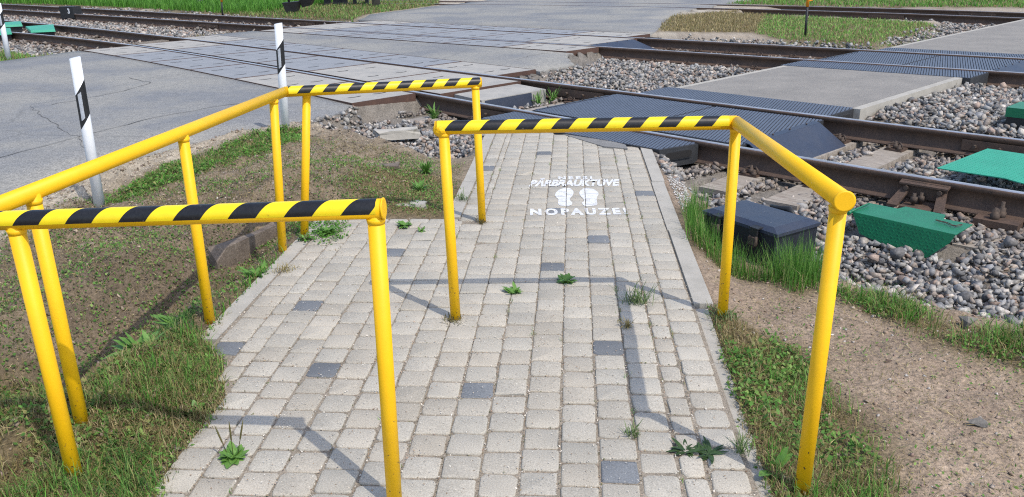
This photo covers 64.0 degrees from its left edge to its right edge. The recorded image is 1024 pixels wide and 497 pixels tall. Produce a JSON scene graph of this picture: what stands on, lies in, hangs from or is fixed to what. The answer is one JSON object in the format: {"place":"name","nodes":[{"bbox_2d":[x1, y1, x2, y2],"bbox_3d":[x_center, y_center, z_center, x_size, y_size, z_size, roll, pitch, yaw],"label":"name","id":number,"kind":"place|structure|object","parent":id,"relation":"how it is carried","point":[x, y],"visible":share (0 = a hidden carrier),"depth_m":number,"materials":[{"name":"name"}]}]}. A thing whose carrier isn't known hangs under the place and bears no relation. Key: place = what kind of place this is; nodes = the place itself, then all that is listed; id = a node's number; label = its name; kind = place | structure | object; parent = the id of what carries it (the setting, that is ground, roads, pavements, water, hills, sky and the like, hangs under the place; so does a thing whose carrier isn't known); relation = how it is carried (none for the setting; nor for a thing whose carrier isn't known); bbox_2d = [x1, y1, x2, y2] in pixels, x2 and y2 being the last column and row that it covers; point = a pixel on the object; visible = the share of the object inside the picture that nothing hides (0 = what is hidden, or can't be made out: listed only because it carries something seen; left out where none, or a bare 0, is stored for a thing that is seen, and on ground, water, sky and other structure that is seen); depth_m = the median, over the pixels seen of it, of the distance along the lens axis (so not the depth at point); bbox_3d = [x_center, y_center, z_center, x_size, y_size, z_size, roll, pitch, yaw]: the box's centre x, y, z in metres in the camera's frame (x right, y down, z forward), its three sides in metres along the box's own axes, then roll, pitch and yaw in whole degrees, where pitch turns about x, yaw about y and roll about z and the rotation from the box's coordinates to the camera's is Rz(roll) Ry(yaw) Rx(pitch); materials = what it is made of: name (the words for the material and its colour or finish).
{"place":"outdoors","nodes":[
{"label":"outdoors","id":0,"kind":"place"},
{"bbox_2d":[0,0,751,209],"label":"road","id":1,"kind":"structure","parent":0,"point":[131,101],"depth_m":10.65,"materials":[{"name":"asphalt"}]},
{"bbox_2d":[152,133,759,496],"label":"pavement","id":2,"kind":"structure","parent":0,"point":[463,444],"depth_m":3.34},
{"bbox_2d":[215,421,248,468],"bbox_3d":[-0.920,0.624,2.672,0.095,0.145,0.116,-17,25,-38],"label":"broadleaf weed","id":3,"kind":"object","parent":2,"relation":"on","point":[230,454],"visible":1,"depth_m":2.68,"materials":[{"name":"green plant"}]},
{"bbox_2d":[290,220,350,243],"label":"weeds","id":4,"kind":"object","parent":2,"relation":"on","point":[324,233],"visible":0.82,"depth_m":4.86,"materials":[{"name":"green plant"}]},
{"bbox_2d":[163,133,754,496],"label":"joint debris","id":5,"kind":"object","parent":2,"relation":"on","point":[476,351],"visible":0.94,"depth_m":3.31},
{"bbox_2d":[529,176,627,214],"bbox_3d":[0.442,-0.368,5.543,0.664,0.001,0.945,-1,20,0],"label":"painted stencil","id":6,"kind":"object","parent":2,"relation":"on","point":[591,192],"visible":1,"depth_m":5.54,"materials":[{"name":"paint"}]},
{"bbox_2d":[608,278,661,306],"bbox_3d":[0.567,0.199,3.829,0.246,0.101,0.202,9,22,26],"label":"grass tuft","id":7,"kind":"object","parent":2,"relation":"on","point":[637,297],"visible":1,"depth_m":3.82,"materials":[{"name":"plant"}]},
{"bbox_2d":[686,436,727,463],"bbox_3d":[0.640,0.660,2.680,0.130,0.015,0.115,-19,27,-41],"label":"broadleaf weed","id":8,"kind":"object","parent":2,"relation":"on","point":[708,450],"visible":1,"depth_m":2.68,"materials":[{"name":"green plant"}]},
{"bbox_2d":[190,138,757,496],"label":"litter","id":9,"kind":"object","parent":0,"point":[484,341],"visible":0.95,"depth_m":3.36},
{"bbox_2d":[0,0,1023,496],"bbox_3d":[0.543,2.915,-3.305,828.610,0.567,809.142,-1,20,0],"label":"ground","id":10,"kind":"structure","parent":0,"point":[856,366],"depth_m":3.84,"materials":[{"name":"soil"}]},
{"bbox_2d":[69,56,104,206],"bbox_3d":[-2.706,-0.681,5.237,0.093,1.067,0.068,-1,20,0],"label":"marker post","id":11,"kind":"object","parent":10,"relation":"on","point":[85,122],"visible":0.86,"depth_m":5.17,"materials":[{"name":"white plastic"}]},
{"bbox_2d":[0,314,237,496],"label":"lawn edge","id":12,"kind":"object","parent":10,"relation":"on","point":[25,404],"visible":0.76,"depth_m":2.85,"materials":[{"name":"green plant"}]},
{"bbox_2d":[82,427,166,496],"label":"long grass","id":13,"kind":"structure","parent":10,"relation":"on","point":[125,460],"depth_m":2.58,"materials":[{"name":"green plant"}]},
{"bbox_2d":[102,329,167,359],"bbox_3d":[-1.571,0.406,3.489,0.270,0.130,0.262,6,21,18],"label":"broadleaf weed","id":14,"kind":"object","parent":10,"relation":"on","point":[127,341],"visible":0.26,"depth_m":3.47,"materials":[{"name":"green plant"}]},
{"bbox_2d":[84,309,237,496],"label":"margin grass","id":15,"kind":"structure","parent":10,"relation":"on","point":[179,431],"depth_m":2.87,"materials":[{"name":"green plant"}]},
{"bbox_2d":[0,0,332,13],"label":"meadow","id":16,"kind":"structure","parent":10,"relation":"on","point":[253,6],"depth_m":26.60,"materials":[{"name":"green plant"}]},
{"bbox_2d":[131,303,203,345],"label":"trench weeds","id":17,"kind":"object","parent":10,"relation":"on","point":[180,316],"visible":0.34,"depth_m":3.67,"materials":[{"name":"green plant"}]},
{"bbox_2d":[0,6,349,55],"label":"ballast","id":18,"kind":"structure","parent":10,"relation":"on","point":[32,48],"depth_m":20.16,"materials":[{"name":"gravel"}]},
{"bbox_2d":[103,123,301,204],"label":"verge grass","id":19,"kind":"structure","parent":10,"relation":"on","point":[233,144],"depth_m":6.37,"materials":[{"name":"green plant"}]},
{"bbox_2d":[0,122,424,496],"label":"pebbles","id":20,"kind":"object","parent":10,"relation":"on","point":[16,424],"visible":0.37,"depth_m":5.20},
{"bbox_2d":[0,136,465,398],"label":"sparse weeds","id":21,"kind":"object","parent":10,"relation":"on","point":[225,182],"visible":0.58,"depth_m":4.74,"materials":[{"name":"green plant"}]},
{"bbox_2d":[207,222,276,270],"bbox_3d":[-1.577,0.023,5.032,0.060,0.282,0.671,9,22,25],"label":"concrete plank","id":22,"kind":"object","parent":10,"relation":"on","point":[232,252],"visible":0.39,"depth_m":4.88,"materials":[{"name":"concrete"}]},
{"bbox_2d":[0,77,485,496],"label":"handrail","id":23,"kind":"object","parent":10,"relation":"on","point":[37,219],"visible":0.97,"depth_m":2.43,"materials":[{"name":"metal"}]},
{"bbox_2d":[213,246,283,317],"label":"kerb grass","id":24,"kind":"structure","parent":10,"relation":"on","point":[236,287],"depth_m":4.13,"materials":[{"name":"green plant"}]},
{"bbox_2d":[200,220,327,344],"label":"kerb","id":25,"kind":"structure","parent":10,"relation":"on","point":[246,299],"depth_m":4.04,"materials":[{"name":"concrete"}]},
{"bbox_2d":[274,23,289,126],"bbox_3d":[-2.083,-1.491,7.434,0.113,1.075,0.074,-1,20,0],"label":"marker post","id":26,"kind":"object","parent":10,"relation":"on","point":[281,68],"visible":0.84,"depth_m":7.36,"materials":[{"name":"white plastic"}]},
{"bbox_2d":[217,0,440,21],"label":"lawn","id":27,"kind":"structure","parent":10,"relation":"on","point":[326,12],"depth_m":24.22,"materials":[{"name":"green plant"}]},
{"bbox_2d":[353,162,458,217],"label":"dry verge","id":28,"kind":"structure","parent":10,"relation":"on","point":[419,199],"depth_m":5.55,"materials":[{"name":"green plant"}]},
{"bbox_2d":[453,134,494,220],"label":"kerb","id":29,"kind":"structure","parent":10,"relation":"on","point":[468,182],"depth_m":5.86,"materials":[{"name":"concrete"}]},
{"bbox_2d":[454,84,545,108],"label":"end block","id":30,"kind":"structure","parent":10,"relation":"on","point":[516,95],"depth_m":9.66,"materials":[{"name":"concrete"}]},
{"bbox_2d":[0,126,1023,496],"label":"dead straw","id":31,"kind":"object","parent":10,"relation":"on","point":[734,320],"visible":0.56,"depth_m":3.51,"materials":[{"name":"plant"}]},
{"bbox_2d":[1,4,1023,60],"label":"rail","id":32,"kind":"object","parent":10,"relation":"on","point":[754,49],"visible":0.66,"depth_m":14.73,"materials":[{"name":"metal"}]},
{"bbox_2d":[2,9,1023,87],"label":"rail","id":33,"kind":"object","parent":10,"relation":"on","point":[1008,78],"visible":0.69,"depth_m":13.23,"materials":[{"name":"metal"}]},
{"bbox_2d":[4,20,1023,155],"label":"rail","id":34,"kind":"object","parent":10,"relation":"on","point":[943,141],"visible":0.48,"depth_m":7.76,"materials":[{"name":"metal"}]},
{"bbox_2d":[513,37,661,77],"bbox_3d":[-2.551,-3.483,14.642,9.100,0.165,8.375,14,25,35],"label":"crossing bed","id":35,"kind":"object","parent":10,"relation":"on","point":[540,74],"visible":0.03,"depth_m":11.22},
{"bbox_2d":[82,46,163,55],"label":"crossing slab","id":36,"kind":"structure","parent":35,"relation":"on","point":[122,50],"depth_m":14.51,"materials":[{"name":"concrete"}]},
{"bbox_2d":[114,51,202,62],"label":"crossing slab","id":37,"kind":"structure","parent":35,"relation":"on","point":[149,57],"depth_m":13.58,"materials":[{"name":"concrete"}]},
{"bbox_2d":[135,40,225,49],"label":"crossing slab","id":38,"kind":"structure","parent":35,"relation":"on","point":[171,45],"depth_m":15.31,"materials":[{"name":"concrete"}]},
{"bbox_2d":[150,57,244,69],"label":"crossing slab","id":39,"kind":"structure","parent":35,"relation":"on","point":[195,63],"depth_m":12.62,"materials":[{"name":"concrete"}]},
{"bbox_2d":[172,45,266,55],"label":"crossing slab","id":40,"kind":"structure","parent":35,"relation":"on","point":[216,50],"depth_m":14.34,"materials":[{"name":"concrete"}]},
{"bbox_2d":[190,64,291,79],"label":"crossing slab","id":41,"kind":"structure","parent":35,"relation":"on","point":[236,71],"depth_m":11.66,"materials":[{"name":"concrete"}]},
{"bbox_2d":[223,39,293,46],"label":"crossing slab","id":42,"kind":"structure","parent":35,"relation":"on","point":[256,42],"depth_m":15.47,"materials":[{"name":"concrete"}]},
{"bbox_2d":[212,50,315,63],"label":"crossing slab","id":43,"kind":"structure","parent":35,"relation":"on","point":[255,57],"depth_m":13.35,"materials":[{"name":"concrete"}]},
{"bbox_2d":[235,72,348,88],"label":"crossing slab","id":44,"kind":"structure","parent":35,"relation":"on","point":[293,79],"depth_m":10.72,"materials":[{"name":"concrete"}]},
{"bbox_2d":[263,43,343,51],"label":"crossing slab","id":45,"kind":"structure","parent":35,"relation":"on","point":[302,47],"depth_m":14.44,"materials":[{"name":"concrete"}]},
{"bbox_2d":[256,56,372,71],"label":"crossing slab","id":46,"kind":"structure","parent":35,"relation":"on","point":[306,64],"depth_m":12.35,"materials":[{"name":"concrete"}]},
{"bbox_2d":[297,23,376,28],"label":"crossing slab","id":47,"kind":"structure","parent":35,"relation":"on","point":[336,25],"depth_m":18.77,"materials":[{"name":"concrete"}]},
{"bbox_2d":[308,48,397,58],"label":"crossing slab","id":48,"kind":"structure","parent":35,"relation":"on","point":[353,53],"depth_m":13.48,"materials":[{"name":"concrete"}]},
{"bbox_2d":[315,82,415,106],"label":"crossing slab","id":49,"kind":"structure","parent":35,"relation":"on","point":[363,99],"depth_m":9.36,"materials":[{"name":"concrete"}]},
{"bbox_2d":[307,63,439,82],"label":"crossing slab","id":50,"kind":"structure","parent":35,"relation":"on","point":[366,73],"depth_m":11.34,"materials":[{"name":"concrete"}]},
{"bbox_2d":[331,25,420,31],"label":"crossing slab","id":51,"kind":"structure","parent":35,"relation":"on","point":[375,28],"depth_m":18.00,"materials":[{"name":"concrete"}]},
{"bbox_2d":[342,33,417,39],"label":"crossing slab","id":52,"kind":"structure","parent":35,"relation":"on","point":[382,36],"depth_m":16.25,"materials":[{"name":"concrete"}]},
{"bbox_2d":[364,54,460,65],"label":"crossing slab","id":53,"kind":"structure","parent":35,"relation":"on","point":[412,60],"depth_m":12.50,"materials":[{"name":"concrete"}]},
{"bbox_2d":[377,27,468,34],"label":"crossing slab","id":54,"kind":"structure","parent":35,"relation":"on","point":[421,30],"depth_m":17.22,"materials":[{"name":"concrete"}]},
{"bbox_2d":[390,36,473,43],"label":"crossing slab","id":55,"kind":"structure","parent":35,"relation":"on","point":[430,39],"depth_m":15.45,"materials":[{"name":"concrete"}]},
{"bbox_2d":[368,71,520,97],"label":"crossing slab","id":56,"kind":"structure","parent":35,"relation":"on","point":[489,82],"depth_m":10.47,"materials":[{"name":"concrete"}]},
{"bbox_2d":[421,30,519,37],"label":"crossing slab","id":57,"kind":"structure","parent":35,"relation":"on","point":[470,33],"depth_m":16.44,"materials":[{"name":"concrete"}]},
{"bbox_2d":[423,61,535,76],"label":"crossing slab","id":58,"kind":"structure","parent":35,"relation":"on","point":[497,70],"depth_m":11.43,"materials":[{"name":"concrete"}]},
{"bbox_2d":[442,39,529,47],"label":"crossing slab","id":59,"kind":"structure","parent":35,"relation":"on","point":[486,43],"depth_m":14.68,"materials":[{"name":"concrete"}]},
{"bbox_2d":[473,32,574,41],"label":"crossing slab","id":60,"kind":"structure","parent":35,"relation":"on","point":[522,36],"depth_m":15.67,"materials":[{"name":"concrete"}]},
{"bbox_2d":[501,43,598,55],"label":"crossing slab","id":61,"kind":"structure","parent":35,"relation":"on","point":[574,49],"depth_m":13.77,"materials":[{"name":"concrete"}]},
{"bbox_2d":[526,35,636,45],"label":"crossing slab","id":62,"kind":"structure","parent":35,"relation":"on","point":[582,40],"depth_m":14.90,"materials":[{"name":"concrete"}]},
{"bbox_2d":[481,112,697,165],"bbox_3d":[0.625,-1.007,7.504,0.474,0.167,2.220,-19,27,-40],"label":"rubber panel","id":63,"kind":"object","parent":10,"relation":"on","point":[679,152],"visible":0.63,"depth_m":6.98,"materials":[{"name":"rubber"}]},
{"bbox_2d":[310,33,871,158],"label":"ballast","id":64,"kind":"structure","parent":10,"relation":"on","point":[642,75],"depth_m":10.76,"materials":[{"name":"gravel"}]},
{"bbox_2d":[373,126,420,139],"bbox_3d":[-1.095,-1.090,7.798,0.433,0.097,0.155,-8,21,-18],"label":"loose stone","id":65,"kind":"object","parent":64,"relation":"on","point":[400,133],"visible":0.87,"depth_m":7.75,"materials":[{"name":"concrete"}]},
{"bbox_2d":[592,39,656,49],"bbox_3d":[2.016,-3.509,14.371,1.239,0.208,0.609,-19,27,-40],"label":"deflector wedge","id":66,"kind":"object","parent":64,"relation":"on","point":[631,43],"visible":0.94,"depth_m":14.53,"materials":[{"name":"metal"}]},
{"bbox_2d":[563,134,627,149],"bbox_3d":[0.742,-0.904,7.085,0.193,0.072,0.807,-13,23,-29],"label":"mortar strip","id":67,"kind":"object","parent":10,"relation":"on","point":[605,143],"visible":0.5,"depth_m":6.97,"materials":[{"name":"concrete"}]},
{"bbox_2d":[534,94,712,117],"bbox_3d":[1.157,-1.370,8.480,1.405,0.167,1.260,-19,27,-40],"label":"rubber panel","id":68,"kind":"object","parent":10,"relation":"on","point":[617,105],"visible":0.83,"depth_m":8.44,"materials":[{"name":"rubber"}]},
{"bbox_2d":[433,115,855,495],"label":"handrail","id":69,"kind":"object","parent":10,"relation":"on","point":[841,200],"visible":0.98,"depth_m":3.36,"materials":[{"name":"metal"}]},
{"bbox_2d":[640,148,712,309],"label":"kerb","id":70,"kind":"structure","parent":10,"relation":"on","point":[696,285],"depth_m":4.63,"materials":[{"name":"concrete"}]},
{"bbox_2d":[359,0,1023,17],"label":"rail","id":71,"kind":"object","parent":10,"relation":"on","point":[937,12],"visible":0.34,"depth_m":21.30,"materials":[{"name":"metal"}]},
{"bbox_2d":[360,3,1023,24],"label":"rail","id":72,"kind":"object","parent":10,"relation":"on","point":[983,20],"visible":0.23,"depth_m":19.89,"materials":[{"name":"metal"}]},
{"bbox_2d":[679,189,716,249],"bbox_3d":[1.077,-0.187,4.810,0.266,0.278,0.734,2,20,7],"label":"horsetail","id":73,"kind":"object","parent":10,"relation":"on","point":[691,210],"visible":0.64,"depth_m":4.82,"materials":[{"name":"green plant"}]},
{"bbox_2d":[659,9,766,31],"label":"dry grass","id":74,"kind":"structure","parent":10,"relation":"on","point":[756,18],"depth_m":18.30,"materials":[{"name":"green plant"}]},
{"bbox_2d":[696,309,772,496],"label":"kerb","id":75,"kind":"structure","parent":10,"relation":"on","point":[713,342],"depth_m":3.07,"materials":[{"name":"concrete"}]},
{"bbox_2d":[652,106,823,147],"bbox_3d":[2.019,-1.091,7.667,1.453,0.167,1.145,-19,27,-40],"label":"rubber panel","id":76,"kind":"object","parent":10,"relation":"on","point":[766,123],"visible":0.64,"depth_m":7.62,"materials":[{"name":"rubber"}]},
{"bbox_2d":[641,87,853,118],"bbox_3d":[2.442,-1.514,8.816,2.266,0.167,0.610,17,27,41],"label":"rubber panel","id":77,"kind":"object","parent":10,"relation":"on","point":[804,107],"visible":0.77,"depth_m":8.66,"materials":[{"name":"rubber"}]},
{"bbox_2d":[676,178,822,295],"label":"grass","id":78,"kind":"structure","parent":10,"relation":"on","point":[710,243],"depth_m":4.30,"materials":[{"name":"green plant"}]},
{"bbox_2d":[706,301,802,496],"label":"margin grass","id":79,"kind":"structure","parent":10,"relation":"on","point":[721,357],"depth_m":2.90,"materials":[{"name":"green plant"}]},
{"bbox_2d":[702,200,820,266],"bbox_3d":[1.437,-0.085,4.778,0.452,0.280,0.557,-14,23,-31],"label":"trackside box","id":80,"kind":"object","parent":10,"relation":"on","point":[755,224],"visible":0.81,"depth_m":4.62,"materials":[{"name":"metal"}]},
{"bbox_2d":[699,133,868,197],"bbox_3d":[2.566,-0.771,7.198,0.255,0.269,2.940,18,27,42],"label":"sleeper","id":81,"kind":"object","parent":10,"relation":"on","point":[719,185],"visible":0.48,"depth_m":6.51,"materials":[{"name":"concrete"}]},
{"bbox_2d":[743,121,845,157],"bbox_3d":[2.497,-0.912,7.176,1.238,0.208,0.330,-19,27,-40],"label":"deflector wedge","id":82,"kind":"object","parent":81,"relation":"on","point":[812,139],"visible":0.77,"depth_m":7.27,"materials":[{"name":"metal"}]},
{"bbox_2d":[682,31,916,49],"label":"ballast","id":83,"kind":"structure","parent":10,"relation":"on","point":[769,41],"depth_m":14.88,"materials":[{"name":"gravel"}]},
{"bbox_2d":[707,303,910,496],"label":"path edge grass","id":84,"kind":"structure","parent":10,"relation":"on","point":[750,392],"depth_m":2.92,"materials":[{"name":"green plant"}]},
{"bbox_2d":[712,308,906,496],"bbox_3d":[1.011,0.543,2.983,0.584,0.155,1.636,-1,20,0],"label":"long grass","id":85,"kind":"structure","parent":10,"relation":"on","point":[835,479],"depth_m":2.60,"materials":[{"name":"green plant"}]},
{"bbox_2d":[682,66,952,107],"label":"footpath","id":86,"kind":"structure","parent":10,"relation":"on","point":[843,88],"depth_m":9.68,"materials":[{"name":"concrete"}]},
{"bbox_2d":[655,142,1023,326],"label":"ballast","id":87,"kind":"structure","parent":10,"relation":"on","point":[963,296],"depth_m":4.91,"materials":[{"name":"gravel"}]},
{"bbox_2d":[765,230,853,285],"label":"tall grass","id":88,"kind":"object","parent":87,"relation":"on","point":[801,254],"visible":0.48,"depth_m":4.18,"materials":[{"name":"green plant"}]},
{"bbox_2d":[764,141,921,210],"bbox_3d":[2.938,-0.653,6.855,0.255,0.269,2.940,17,27,41],"label":"sleeper","id":89,"kind":"object","parent":87,"relation":"on","point":[887,156],"visible":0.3,"depth_m":6.87,"materials":[{"name":"concrete"}]},
{"bbox_2d":[847,203,972,257],"bbox_3d":[2.487,-0.125,5.144,0.390,0.201,0.663,-19,26,-40],"label":"cover","id":90,"kind":"object","parent":87,"relation":"on","point":[927,233],"visible":0.97,"depth_m":5.04,"materials":[{"name":"green paint"}]},
{"bbox_2d":[937,148,1023,183],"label":"tread plate","id":91,"kind":"object","parent":87,"relation":"on","point":[1001,164],"visible":1,"depth_m":6.11,"materials":[{"name":"green paint"}]},
{"bbox_2d":[683,204,1023,496],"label":"pebbles","id":92,"kind":"object","parent":10,"relation":"on","point":[992,486],"visible":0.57,"depth_m":3.19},
{"bbox_2d":[727,0,1023,7],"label":"lawn","id":93,"kind":"structure","parent":10,"relation":"on","point":[963,3],"depth_m":23.17,"materials":[{"name":"green plant"}]},
{"bbox_2d":[819,51,938,64],"bbox_3d":[5.346,-2.701,11.955,1.523,0.167,1.120,-19,27,-40],"label":"rubber panel","id":94,"kind":"object","parent":10,"relation":"on","point":[883,58],"visible":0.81,"depth_m":11.89,"materials":[{"name":"rubber"}]},
{"bbox_2d":[742,277,1023,496],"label":"sparse weeds","id":95,"kind":"object","parent":10,"relation":"on","point":[923,435],"visible":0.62,"depth_m":3.18,"materials":[{"name":"green plant"}]},
{"bbox_2d":[780,60,988,84],"bbox_3d":[4.888,-2.314,10.909,2.468,0.167,0.643,14,25,35],"label":"rubber panel","id":96,"kind":"object","parent":10,"relation":"on","point":[973,77],"visible":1,"depth_m":10.70,"materials":[{"name":"rubber"}]},
{"bbox_2d":[852,77,961,119],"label":"kerb","id":97,"kind":"structure","parent":10,"relation":"on","point":[862,112],"depth_m":8.90,"materials":[{"name":"concrete"}]},
{"bbox_2d":[836,274,1023,368],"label":"grass band","id":98,"kind":"object","parent":10,"relation":"on","point":[1003,334],"depth_m":3.61,"materials":[{"name":"green plant"}]},
{"bbox_2d":[883,18,994,45],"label":"ballast","id":99,"kind":"structure","parent":10,"relation":"on","point":[952,28],"depth_m":16.85,"materials":[{"name":"gravel"}]},
{"bbox_2d":[865,82,1023,138],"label":"ballast","id":100,"kind":"structure","parent":10,"relation":"on","point":[975,109],"depth_m":8.39,"materials":[{"name":"gravel"}]},
{"bbox_2d":[879,47,1023,57],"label":"rubber panel","id":101,"kind":"object","parent":10,"relation":"on","point":[957,52],"visible":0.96,"depth_m":12.34,"materials":[{"name":"rubber"}]},
{"bbox_2d":[895,20,1023,54],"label":"footpath","id":102,"kind":"structure","parent":10,"relation":"on","point":[1008,38],"depth_m":13.67,"materials":[{"name":"concrete"}]},
{"bbox_2d":[905,56,1023,70],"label":"rubber panel","id":103,"kind":"object","parent":10,"relation":"on","point":[967,62],"visible":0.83,"depth_m":11.26,"materials":[{"name":"rubber"}]},
{"bbox_2d":[952,187,1023,253],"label":"sleeper","id":104,"kind":"object","parent":10,"relation":"on","point":[969,246],"visible":0.07,"depth_m":5.08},
{"bbox_2d":[11,32,1023,231],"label":"rail","id":105,"kind":"object","parent":104,"relation":"on","point":[993,207],"visible":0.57,"depth_m":6.00,"materials":[{"name":"metal"}]},
{"bbox_2d":[1005,101,1023,130],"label":"equipment case","id":106,"kind":"object","parent":10,"relation":"on","point":[1014,113],"visible":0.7,"depth_m":7.61,"materials":[{"name":"green paint"}]},
{"bbox_2d":[755,13,941,48],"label":"dry grass","id":107,"kind":"structure","parent":0,"point":[801,26],"depth_m":16.48,"materials":[{"name":"green plant"}]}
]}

